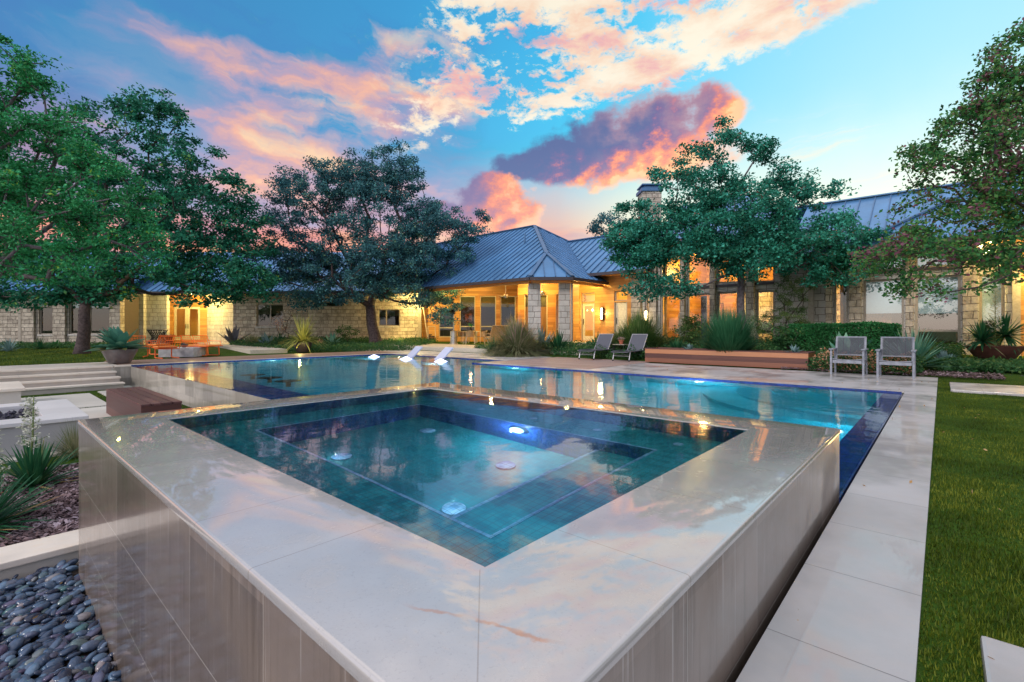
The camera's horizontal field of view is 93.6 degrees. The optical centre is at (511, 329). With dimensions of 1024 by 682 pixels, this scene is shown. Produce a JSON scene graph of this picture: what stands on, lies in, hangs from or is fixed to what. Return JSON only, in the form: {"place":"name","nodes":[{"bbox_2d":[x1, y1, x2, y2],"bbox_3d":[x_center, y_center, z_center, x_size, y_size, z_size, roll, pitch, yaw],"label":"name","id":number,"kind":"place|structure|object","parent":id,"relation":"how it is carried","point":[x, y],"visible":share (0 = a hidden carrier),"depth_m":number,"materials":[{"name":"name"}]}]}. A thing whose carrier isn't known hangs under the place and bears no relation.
{"place":"outdoors","nodes":[
{"label":"outdoors","id":0,"kind":"place"},
{"bbox_2d":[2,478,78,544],"bbox_3d":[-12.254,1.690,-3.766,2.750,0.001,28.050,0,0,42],"label":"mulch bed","id":1,"kind":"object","parent":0,"point":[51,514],"depth_m":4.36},
{"bbox_2d":[0,467,63,539],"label":"yucca","id":2,"kind":"object","parent":1,"relation":"on","point":[5,502],"visible":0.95,"depth_m":4.14,"materials":[{"name":"plant"}]},
{"bbox_2d":[0,430,10,488],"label":"flower stalk","id":3,"kind":"object","parent":2,"relation":"in","point":[8,467],"visible":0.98,"depth_m":4.25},
{"bbox_2d":[0,463,78,546],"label":"bark mulch","id":4,"kind":"object","parent":1,"relation":"on","point":[60,509],"visible":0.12,"depth_m":4.39,"materials":[{"name":"wood"}]},
{"bbox_2d":[0,433,78,494],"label":"yucca","id":5,"kind":"object","parent":4,"relation":"on","point":[34,466],"visible":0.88,"depth_m":5.11,"materials":[{"name":"plant"}]},
{"bbox_2d":[15,396,49,452],"bbox_3d":[-5.125,1.140,5.102,0.225,0.861,0.287,0,0,0],"label":"flower stalk","id":6,"kind":"object","parent":5,"relation":"in","point":[33,416],"visible":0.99,"depth_m":5.10,"materials":[{"name":"plant"}]},
{"bbox_2d":[41,419,78,464],"bbox_3d":[-5.672,1.423,6.235,1.147,0.596,1.111,0,0,0],"label":"grass tuft","id":7,"kind":"object","parent":1,"relation":"on","point":[70,445],"visible":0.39,"depth_m":6.17,"materials":[{"name":"plant"}]},
{"bbox_2d":[0,390,189,473],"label":"terrace","id":8,"kind":"structure","parent":0,"point":[71,460],"depth_m":10.03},
{"bbox_2d":[0,399,88,457],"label":"fire pit","id":9,"kind":"object","parent":8,"relation":"on","point":[52,414],"visible":0.62,"depth_m":6.44,"materials":[{"name":"concrete"}]},
{"bbox_2d":[0,391,109,463],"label":"paving slabs","id":10,"kind":"structure","parent":8,"relation":"on","point":[82,401],"depth_m":10.65,"materials":[{"name":"stone"}]},
{"bbox_2d":[0,381,24,403],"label":"seat wall","id":11,"kind":"structure","parent":10,"relation":"on","point":[10,392],"depth_m":9.58,"materials":[{"name":"stone"}]},
{"bbox_2d":[106,387,181,415],"bbox_3d":[-6.604,1.393,8.540,2.950,0.465,0.536,0,0,42],"label":"wooden bench","id":12,"kind":"object","parent":10,"relation":"on","point":[128,401],"visible":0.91,"depth_m":8.16,"materials":[{"name":"wood"}]},
{"bbox_2d":[0,366,124,395],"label":"garden steps","id":13,"kind":"structure","parent":8,"relation":"on","point":[52,380],"depth_m":12.89,"materials":[{"name":"stone"}]},
{"bbox_2d":[21,390,191,407],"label":"joint grass","id":14,"kind":"structure","parent":0,"point":[81,393],"depth_m":12.01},
{"bbox_2d":[0,348,235,365],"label":"lawn grass","id":15,"kind":"structure","parent":0,"point":[15,359],"depth_m":19.03,"materials":[{"name":"plant"}]},
{"bbox_2d":[104,351,403,364],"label":"stone paving","id":16,"kind":"structure","parent":0,"point":[150,361],"depth_m":18.16,"materials":[{"name":"stone"}]},
{"bbox_2d":[100,349,137,363],"bbox_3d":[-12.314,0.845,15.076,0.940,0.445,0.940,0,0,0],"label":"bowl planter","id":17,"kind":"object","parent":16,"relation":"on","point":[119,356],"visible":0.89,"depth_m":14.80,"materials":[{"name":"grey concrete"}]},
{"bbox_2d":[84,326,151,351],"bbox_3d":[-12.341,0.289,15.152,1.638,0.819,1.637,0,0,29],"label":"agave plant","id":18,"kind":"object","parent":17,"relation":"in","point":[116,338],"visible":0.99,"depth_m":14.87,"materials":[{"name":"plant"}]},
{"bbox_2d":[0,342,1023,681],"bbox_3d":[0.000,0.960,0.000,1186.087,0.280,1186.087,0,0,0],"label":"ground","id":19,"kind":"structure","parent":0,"point":[1012,378],"depth_m":3.08,"materials":[{"name":"plant"}]},
{"bbox_2d":[0,338,29,350],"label":"yucca","id":20,"kind":"object","parent":19,"relation":"on","point":[8,346],"visible":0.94,"depth_m":23.98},
{"bbox_2d":[26,338,55,349],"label":"yucca","id":21,"kind":"object","parent":19,"relation":"on","point":[40,344],"visible":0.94,"depth_m":26.42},
{"bbox_2d":[0,558,121,681],"bbox_3d":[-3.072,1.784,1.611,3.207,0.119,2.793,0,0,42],"label":"river pebbles","id":22,"kind":"object","parent":19,"relation":"on","point":[49,652],"visible":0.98,"depth_m":2.79,"materials":[{"name":"stone"}]},
{"bbox_2d":[0,529,78,580],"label":"stone kerb","id":23,"kind":"structure","parent":22,"relation":"on","point":[24,559],"depth_m":3.60,"materials":[{"name":"stone"}]},
{"bbox_2d":[0,340,145,348],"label":"bed planting","id":24,"kind":"object","parent":19,"relation":"on","point":[69,344],"visible":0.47,"depth_m":27.67,"materials":[{"name":"green plant"}]},
{"bbox_2d":[0,33,178,288],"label":"shade tree","id":25,"kind":"object","parent":19,"relation":"on","point":[15,182],"visible":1,"depth_m":12.13,"materials":[{"name":"green plant"}]},
{"bbox_2d":[113,365,130,385],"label":"retaining wall","id":26,"kind":"structure","parent":19,"relation":"on","point":[123,372],"depth_m":14.16,"materials":[{"name":"concrete"}]},
{"bbox_2d":[0,82,282,353],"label":"oak tree","id":27,"kind":"object","parent":19,"relation":"on","point":[185,273],"visible":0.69,"depth_m":22.66,"materials":[{"name":"green plant"}]},
{"bbox_2d":[147,330,167,343],"bbox_3d":[-21.025,0.470,28.500,1.040,0.879,1.040,0,0,0],"label":"drum table","id":28,"kind":"object","parent":19,"relation":"on","point":[155,335],"visible":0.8,"depth_m":28.36,"materials":[{"name":"metal"}]},
{"bbox_2d":[147,335,175,354],"bbox_3d":[-14.901,0.658,20.383,0.848,0.828,0.782,0,0,20],"label":"wire chair","id":29,"kind":"object","parent":19,"relation":"on","point":[161,342],"visible":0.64,"depth_m":20.23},
{"bbox_2d":[151,336,181,358],"bbox_3d":[-12.707,0.658,17.671,0.848,0.828,0.782,0,0,35],"label":"wire chair","id":30,"kind":"object","parent":19,"relation":"on","point":[164,347],"visible":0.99,"depth_m":17.56,"materials":[{"name":"metal"}]},
{"bbox_2d":[158,347,204,356],"bbox_3d":[-12.871,0.889,18.758,1.240,0.358,0.900,0,0,-8],"label":"concrete table","id":31,"kind":"object","parent":19,"relation":"on","point":[189,351],"visible":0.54,"depth_m":18.35,"materials":[{"name":"concrete"}]},
{"bbox_2d":[180,335,207,354],"bbox_3d":[-12.910,0.658,19.596,0.848,0.828,0.782,0,0,-5],"label":"wire chair","id":32,"kind":"object","parent":19,"relation":"on","point":[189,345],"visible":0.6,"depth_m":19.42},
{"bbox_2d":[192,335,222,355],"bbox_3d":[-12.229,0.658,19.313,0.848,0.828,0.782,0,0,15],"label":"wire chair","id":33,"kind":"object","parent":19,"relation":"on","point":[209,345],"visible":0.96,"depth_m":19.32,"materials":[{"name":"metal"}]},
{"bbox_2d":[0,351,433,370],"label":"terrace edge","id":34,"kind":"object","parent":19,"relation":"on","point":[41,366],"visible":0.53,"depth_m":14.13,"materials":[{"name":"stone"}]},
{"bbox_2d":[215,324,251,343],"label":"dark agave","id":35,"kind":"object","parent":19,"relation":"on","point":[233,335],"visible":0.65,"depth_m":29.14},
{"bbox_2d":[206,343,286,353],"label":"garden path","id":36,"kind":"structure","parent":19,"relation":"on","point":[253,350],"depth_m":22.90,"materials":[{"name":"concrete"}]},
{"bbox_2d":[255,332,275,345],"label":"blue agave","id":37,"kind":"object","parent":19,"relation":"on","point":[265,337],"visible":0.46,"depth_m":26.38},
{"bbox_2d":[278,308,301,338],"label":"bare shrub","id":38,"kind":"object","parent":19,"relation":"on","point":[287,320],"visible":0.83,"depth_m":27.98,"materials":[{"name":"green plant"}]},
{"bbox_2d":[294,342,312,352],"bbox_3d":[-9.648,0.835,22.156,0.840,0.470,0.840,0,0,0],"label":"round pot","id":39,"kind":"object","parent":19,"relation":"on","point":[301,348],"visible":0.73,"depth_m":21.87,"materials":[{"name":"ceramic"}]},
{"bbox_2d":[275,312,324,352],"bbox_3d":[-9.597,0.144,22.143,2.429,2.084,2.432,0,0,0],"label":"spiky cordyline","id":40,"kind":"object","parent":39,"relation":"in","point":[305,333],"visible":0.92,"depth_m":21.95,"materials":[{"name":"plant"}]},
{"bbox_2d":[321,332,339,345],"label":"agave plant","id":41,"kind":"object","parent":19,"relation":"on","point":[332,338],"visible":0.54,"depth_m":26.97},
{"bbox_2d":[228,335,437,351],"bbox_3d":[-11.258,0.744,26.797,13.398,0.848,8.392,0,0,0],"label":"ground cover","id":42,"kind":"object","parent":19,"relation":"on","point":[351,344],"visible":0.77,"depth_m":25.61,"materials":[{"name":"green plant"}]},
{"bbox_2d":[334,324,359,340],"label":"bush","id":43,"kind":"object","parent":19,"relation":"on","point":[342,331],"visible":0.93,"depth_m":28.84,"materials":[{"name":"green plant"}]},
{"bbox_2d":[244,137,493,343],"bbox_3d":[-7.972,-4.878,27.773,13.926,11.977,7.491,0,0,0],"label":"live oak","id":44,"kind":"object","parent":19,"relation":"on","point":[403,248],"visible":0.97,"depth_m":26.84,"materials":[{"name":"green plant"}]},
{"bbox_2d":[480,335,503,354],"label":"yucca","id":45,"kind":"object","parent":19,"relation":"on","point":[491,345],"visible":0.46,"depth_m":20.03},
{"bbox_2d":[484,325,502,342],"bbox_3d":[-0.963,0.332,25.514,0.690,1.084,0.820,0,0,-35],"label":"back chair","id":46,"kind":"object","parent":19,"relation":"on","point":[493,330],"visible":0.62,"depth_m":25.29,"materials":[{"name":"beige wicker"}]},
{"bbox_2d":[466,313,555,357],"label":"fountain grass","id":47,"kind":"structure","parent":19,"relation":"on","point":[517,339],"depth_m":19.18,"materials":[{"name":"plant"}]},
{"bbox_2d":[0,175,1023,355],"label":"house","id":48,"kind":"structure","parent":19,"relation":"on","point":[582,298],"depth_m":25.26,"materials":[{"name":"beige stone"}]},
{"bbox_2d":[37,307,51,335],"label":"window","id":49,"kind":"structure","parent":48,"relation":"in","point":[41,334],"depth_m":30.10,"materials":[{"name":"grey glass"}]},
{"bbox_2d":[67,302,108,335],"bbox_3d":[-26.415,-0.912,30.110,2.643,2.623,0.320,0,0,0],"label":"window","id":50,"kind":"structure","parent":48,"relation":"in","point":[71,334],"depth_m":30.12,"materials":[{"name":"grey glass"}]},
{"bbox_2d":[174,307,186,339],"bbox_3d":[-23.082,-0.403,33.470,0.907,2.308,0.120,0,0,0],"label":"door","id":51,"kind":"structure","parent":48,"relation":"in","point":[175,308],"depth_m":33.47,"materials":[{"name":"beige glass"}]},
{"bbox_2d":[187,307,199,339],"bbox_3d":[-22.165,-0.403,33.500,0.907,2.308,0.060,0,0,0],"label":"door","id":52,"kind":"structure","parent":48,"relation":"in","point":[188,310],"depth_m":33.47,"materials":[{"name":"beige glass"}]},
{"bbox_2d":[255,304,283,327],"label":"window","id":53,"kind":"structure","parent":48,"relation":"in","point":[261,308],"depth_m":31.55,"materials":[{"name":"grey glass"}]},
{"bbox_2d":[378,309,400,327],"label":"window","id":54,"kind":"structure","parent":48,"relation":"in","point":[381,312],"depth_m":31.41,"materials":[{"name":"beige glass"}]},
{"bbox_2d":[447,307,459,343],"bbox_3d":[-3.380,-0.205,27.800,0.880,2.150,0.880,0,0,0],"label":"patio heater","id":55,"kind":"object","parent":48,"relation":"on","point":[453,336],"visible":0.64,"depth_m":27.65,"materials":[{"name":"metal"}]},
{"bbox_2d":[460,296,474,330],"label":"window","id":56,"kind":"structure","parent":48,"relation":"in","point":[468,301],"depth_m":32.25,"materials":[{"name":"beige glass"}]},
{"bbox_2d":[465,330,474,343],"bbox_3d":[-2.390,0.465,27.595,0.592,0.816,0.581,0,0,0],"label":"patio chair","id":57,"kind":"object","parent":48,"relation":"on","point":[469,333],"visible":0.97,"depth_m":27.38,"materials":[{"name":"beige wicker"}]},
{"bbox_2d":[480,296,495,336],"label":"window","id":58,"kind":"structure","parent":48,"relation":"in","point":[485,301],"depth_m":32.25,"materials":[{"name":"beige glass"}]},
{"bbox_2d":[500,296,515,324],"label":"window","id":59,"kind":"structure","parent":48,"relation":"in","point":[510,301],"depth_m":32.25,"materials":[{"name":"brown glass"}]},
{"bbox_2d":[524,295,546,337],"bbox_3d":[1.459,-0.790,29.385,1.410,2.650,0.170,0,0,0],"label":"window","id":60,"kind":"structure","parent":48,"relation":"in","point":[543,298],"depth_m":29.45,"materials":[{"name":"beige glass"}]},
{"bbox_2d":[583,303,593,340],"bbox_3d":[4.028,-0.377,25.212,0.727,1.948,0.100,0,0,42],"label":"door","id":61,"kind":"structure","parent":48,"relation":"in","point":[587,338],"depth_m":25.31,"materials":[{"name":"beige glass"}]},
{"bbox_2d":[616,302,625,333],"bbox_3d":[5.449,-0.388,23.942,0.622,1.909,0.100,0,0,42],"label":"door","id":62,"kind":"structure","parent":48,"relation":"in","point":[620,306],"depth_m":23.99,"materials":[{"name":"glass"}]},
{"bbox_2d":[661,295,675,336],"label":"window","id":63,"kind":"structure","parent":48,"relation":"in","point":[664,295],"depth_m":22.55,"materials":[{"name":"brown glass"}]},
{"bbox_2d":[688,293,708,331],"bbox_3d":[8.356,-0.399,21.409,1.042,2.360,0.060,0,0,42],"label":"window","id":64,"kind":"structure","parent":48,"relation":"in","point":[704,293],"depth_m":21.71,"materials":[{"name":"brown wood"}]},
{"bbox_2d":[718,291,745,320],"bbox_3d":[9.399,-0.399,20.477,1.179,2.392,0.060,0,0,42],"label":"window","id":65,"kind":"structure","parent":48,"relation":"in","point":[719,293],"depth_m":20.70,"materials":[{"name":"brown glass"}]},
{"bbox_2d":[757,290,773,340],"bbox_3d":[10.367,-0.390,19.611,0.681,2.372,0.060,0,0,42],"label":"window","id":66,"kind":"structure","parent":48,"relation":"in","point":[758,292],"depth_m":19.77,"materials":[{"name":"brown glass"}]},
{"bbox_2d":[759,322,772,332],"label":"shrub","id":67,"kind":"object","parent":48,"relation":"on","point":[763,325],"visible":0.44,"depth_m":20.25,"materials":[{"name":"green plant"}]},
{"bbox_2d":[834,282,847,322],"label":"window","id":68,"kind":"structure","parent":48,"relation":"in","point":[835,288],"depth_m":18.00,"materials":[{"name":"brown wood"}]},
{"bbox_2d":[864,279,903,340],"bbox_3d":[13.239,-0.565,17.115,1.143,2.402,0.174,0,0,42],"label":"window","id":69,"kind":"structure","parent":48,"relation":"in","point":[874,303],"depth_m":17.23,"materials":[{"name":"glass"}]},
{"bbox_2d":[915,253,959,267],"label":"window","id":70,"kind":"structure","parent":48,"relation":"in","point":[917,263],"depth_m":16.31,"materials":[{"name":"glass"}]},
{"bbox_2d":[915,275,960,347],"bbox_3d":[14.310,-0.580,16.157,1.138,2.413,0.174,0,0,42],"label":"window","id":71,"kind":"structure","parent":48,"relation":"in","point":[952,306],"depth_m":16.13,"materials":[{"name":"glass"}]},
{"bbox_2d":[979,274,1003,344],"bbox_3d":[15.268,-0.562,15.300,0.573,2.361,0.174,0,0,42],"label":"window","id":72,"kind":"structure","parent":48,"relation":"in","point":[985,302],"depth_m":15.38,"materials":[{"name":"glass"}]},
{"bbox_2d":[129,354,902,503],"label":"swimming pool","id":73,"kind":"structure","parent":19,"relation":"in","point":[191,393],"depth_m":10.26,"materials":[{"name":"tile"}]},
{"bbox_2d":[406,346,422,357],"bbox_3d":[-4.322,1.015,18.295,1.800,0.690,0.560,0,0,-38],"label":"pool lounger","id":74,"kind":"object","parent":73,"relation":"on","point":[414,351],"visible":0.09,"depth_m":18.64,"materials":[{"name":"white plastic"}]},
{"bbox_2d":[434,347,453,358],"bbox_3d":[-3.019,1.015,17.329,1.800,0.690,0.560,0,0,-38],"label":"pool lounger","id":75,"kind":"object","parent":73,"relation":"on","point":[444,352],"visible":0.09,"depth_m":17.68,"materials":[{"name":"white plastic"}]},
{"bbox_2d":[78,382,839,681],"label":"hot tub","id":76,"kind":"object","parent":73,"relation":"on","point":[202,558],"visible":0.58,"depth_m":1.52,"materials":[{"name":"stone"}]},
{"bbox_2d":[169,389,746,566],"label":"spa water","id":77,"kind":"structure","parent":76,"relation":"in","point":[484,481],"depth_m":2.51,"materials":[{"name":"liquid"}]},
{"bbox_2d":[472,340,575,350],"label":"ground cover","id":78,"kind":"object","parent":19,"relation":"on","point":[478,347],"visible":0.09,"depth_m":21.39,"materials":[{"name":"green plant"}]},
{"bbox_2d":[538,326,554,348],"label":"blue agave","id":79,"kind":"object","parent":19,"relation":"on","point":[541,333],"visible":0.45,"depth_m":20.66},
{"bbox_2d":[541,329,574,354],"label":"yucca","id":80,"kind":"object","parent":19,"relation":"on","point":[557,340],"visible":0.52,"depth_m":19.81,"materials":[{"name":"plant"}]},
{"bbox_2d":[486,357,649,368],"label":"pool deck","id":81,"kind":"structure","parent":19,"relation":"on","point":[580,363],"depth_m":15.38,"materials":[{"name":"stone"}]},
{"bbox_2d":[577,334,613,359],"bbox_3d":[3.197,0.617,17.484,0.652,0.895,2.006,0,0,42],"label":"sun lounger","id":82,"kind":"object","parent":81,"relation":"on","point":[605,340],"visible":0.76,"depth_m":17.59,"materials":[{"name":"grey"}]},
{"bbox_2d":[611,334,647,361],"bbox_3d":[4.215,0.617,16.641,0.652,0.895,2.006,0,0,42],"label":"sun lounger","id":83,"kind":"object","parent":81,"relation":"on","point":[638,341],"visible":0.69,"depth_m":16.77,"materials":[{"name":"grey metal"}]},
{"bbox_2d":[585,211,630,236],"bbox_3d":[7.162,-3.514,33.004,4.342,9.476,2.485,0,0,0],"label":"tree","id":84,"kind":"object","parent":19,"relation":"on","point":[594,228],"visible":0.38,"depth_m":32.77,"materials":[{"name":"green plant"}]},
{"bbox_2d":[595,308,673,358],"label":"fountain grass","id":85,"kind":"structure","parent":19,"relation":"on","point":[637,324],"depth_m":18.24,"materials":[{"name":"plant"}]},
{"bbox_2d":[389,351,937,681],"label":"pool deck","id":86,"kind":"structure","parent":19,"relation":"on","point":[849,609],"depth_m":2.20,"materials":[{"name":"stone"}]},
{"bbox_2d":[829,336,868,375],"bbox_3d":[8.013,0.624,11.423,0.710,0.898,0.792,0,0,42],"label":"garden armchair","id":87,"kind":"object","parent":86,"relation":"on","point":[862,351],"visible":1,"depth_m":11.52,"materials":[{"name":"grey wood"}]},
{"bbox_2d":[875,337,916,378],"bbox_3d":[8.669,0.624,10.836,0.710,0.898,0.792,0,0,42],"label":"garden armchair","id":88,"kind":"object","parent":86,"relation":"on","point":[880,361],"visible":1,"depth_m":10.93,"materials":[{"name":"grey wood"}]},
{"bbox_2d":[670,313,709,344],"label":"leafy shrub","id":89,"kind":"object","parent":19,"relation":"on","point":[688,324],"visible":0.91,"depth_m":17.82,"materials":[{"name":"green plant"}]},
{"bbox_2d":[644,347,815,369],"bbox_3d":[6.345,0.840,14.448,4.630,0.460,0.930,0,0,42],"label":"wooden planter","id":90,"kind":"object","parent":19,"relation":"on","point":[758,358],"visible":0.81,"depth_m":13.89,"materials":[{"name":"wood"}]},
{"bbox_2d":[662,337,688,347],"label":"yucca","id":91,"kind":"object","parent":90,"relation":"in","point":[676,344],"visible":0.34,"depth_m":16.00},
{"bbox_2d":[692,306,768,352],"bbox_3d":[6.460,-0.029,14.397,2.477,1.439,2.431,0,0,36],"label":"rosemary bush","id":92,"kind":"object","parent":90,"relation":"in","point":[727,333],"visible":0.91,"depth_m":13.92,"materials":[{"name":"plant"}]},
{"bbox_2d":[595,114,895,329],"bbox_3d":[8.325,-3.286,17.039,10.730,8.628,4.245,0,0,0],"label":"red oak","id":93,"kind":"object","parent":19,"relation":"on","point":[641,241],"visible":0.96,"depth_m":16.50,"materials":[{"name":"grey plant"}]},
{"bbox_2d":[549,335,966,360],"bbox_3d":[7.864,0.672,17.247,12.424,0.870,6.351,0,0,42],"label":"ground cover","id":94,"kind":"object","parent":19,"relation":"on","point":[955,350],"visible":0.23,"depth_m":16.88,"materials":[{"name":"green plant"}]},
{"bbox_2d":[747,274,818,335],"bbox_3d":[9.712,-0.500,17.122,2.801,3.055,1.448,0,0,-8],"label":"juniper","id":95,"kind":"object","parent":19,"relation":"on","point":[785,302],"visible":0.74,"depth_m":17.10,"materials":[{"name":"green plant"}]},
{"bbox_2d":[766,324,804,350],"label":"leafy shrub","id":96,"kind":"object","parent":19,"relation":"on","point":[780,340],"visible":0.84,"depth_m":15.10,"materials":[{"name":"green plant"}]},
{"bbox_2d":[788,321,902,354],"bbox_3d":[10.143,0.355,14.719,2.829,1.224,1.317,0,0,42],"label":"clipped hedge","id":97,"kind":"object","parent":19,"relation":"on","point":[816,334],"visible":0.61,"depth_m":14.37,"materials":[{"name":"plant"}]},
{"bbox_2d":[829,331,875,356],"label":"agave","id":98,"kind":"object","parent":19,"relation":"on","point":[839,334],"visible":0.2,"depth_m":12.99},
{"bbox_2d":[805,347,926,375],"bbox_3d":[8.943,0.794,12.186,1.640,0.626,2.089,0,0,-44],"label":"flower bed","id":99,"kind":"object","parent":19,"relation":"on","point":[855,357],"visible":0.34,"depth_m":12.06,"materials":[{"name":"plant"}]},
{"bbox_2d":[780,366,1005,379],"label":"garden mulch","id":100,"kind":"object","parent":19,"relation":"on","point":[962,374],"visible":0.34,"depth_m":11.00,"materials":[{"name":"wood"}]},
{"bbox_2d":[877,327,965,367],"bbox_3d":[10.099,0.403,12.187,2.048,1.134,2.367,0,0,0],"label":"yucca","id":101,"kind":"object","parent":100,"relation":"on","point":[921,349],"visible":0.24,"depth_m":12.01,"materials":[{"name":"plant"}]},
{"bbox_2d":[847,17,1023,305],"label":"maple tree","id":102,"kind":"object","parent":19,"relation":"on","point":[998,118],"visible":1,"depth_m":10.14,"materials":[{"name":"green plant"}]},
{"bbox_2d":[933,350,960,357],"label":"blue agave","id":103,"kind":"object","parent":19,"relation":"on","point":[942,354],"visible":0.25,"depth_m":12.90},
{"bbox_2d":[924,355,1023,373],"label":"ground cover","id":104,"kind":"object","parent":19,"relation":"on","point":[997,364],"visible":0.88,"depth_m":11.55,"materials":[{"name":"green plant"}]},
{"bbox_2d":[964,345,1023,359],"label":"bowl planter","id":105,"kind":"object","parent":19,"relation":"on","point":[1007,352],"visible":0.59,"depth_m":13.16,"materials":[{"name":"metal"}]},
{"bbox_2d":[953,313,1023,353],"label":"striped yucca","id":106,"kind":"object","parent":105,"relation":"in","point":[981,335],"visible":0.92,"depth_m":13.41,"materials":[{"name":"plant"}]},
{"bbox_2d":[987,288,1003,345],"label":"flower stalk","id":107,"kind":"object","parent":105,"relation":"in","point":[995,301],"visible":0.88,"depth_m":13.27,"materials":[{"name":"plant"}]},
{"bbox_2d":[980,636,1023,681],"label":"stepping slab","id":108,"kind":"structure","parent":19,"relation":"on","point":[1006,664],"depth_m":1.53,"materials":[{"name":"concrete"}]},
{"bbox_2d":[132,354,901,492],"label":"pool water","id":109,"kind":"structure","parent":0,"point":[857,418],"depth_m":9.22,"materials":[{"name":"liquid"}]},
{"bbox_2d":[918,377,1023,681],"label":"lawn grass","id":110,"kind":"structure","parent":0,"point":[1013,607],"depth_m":2.51,"materials":[{"name":"plant"}]},
{"bbox_2d":[950,382,1023,396],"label":"stepping slab","id":111,"kind":"structure","parent":110,"relation":"on","point":[992,389],"depth_m":8.57,"materials":[{"name":"stone"}]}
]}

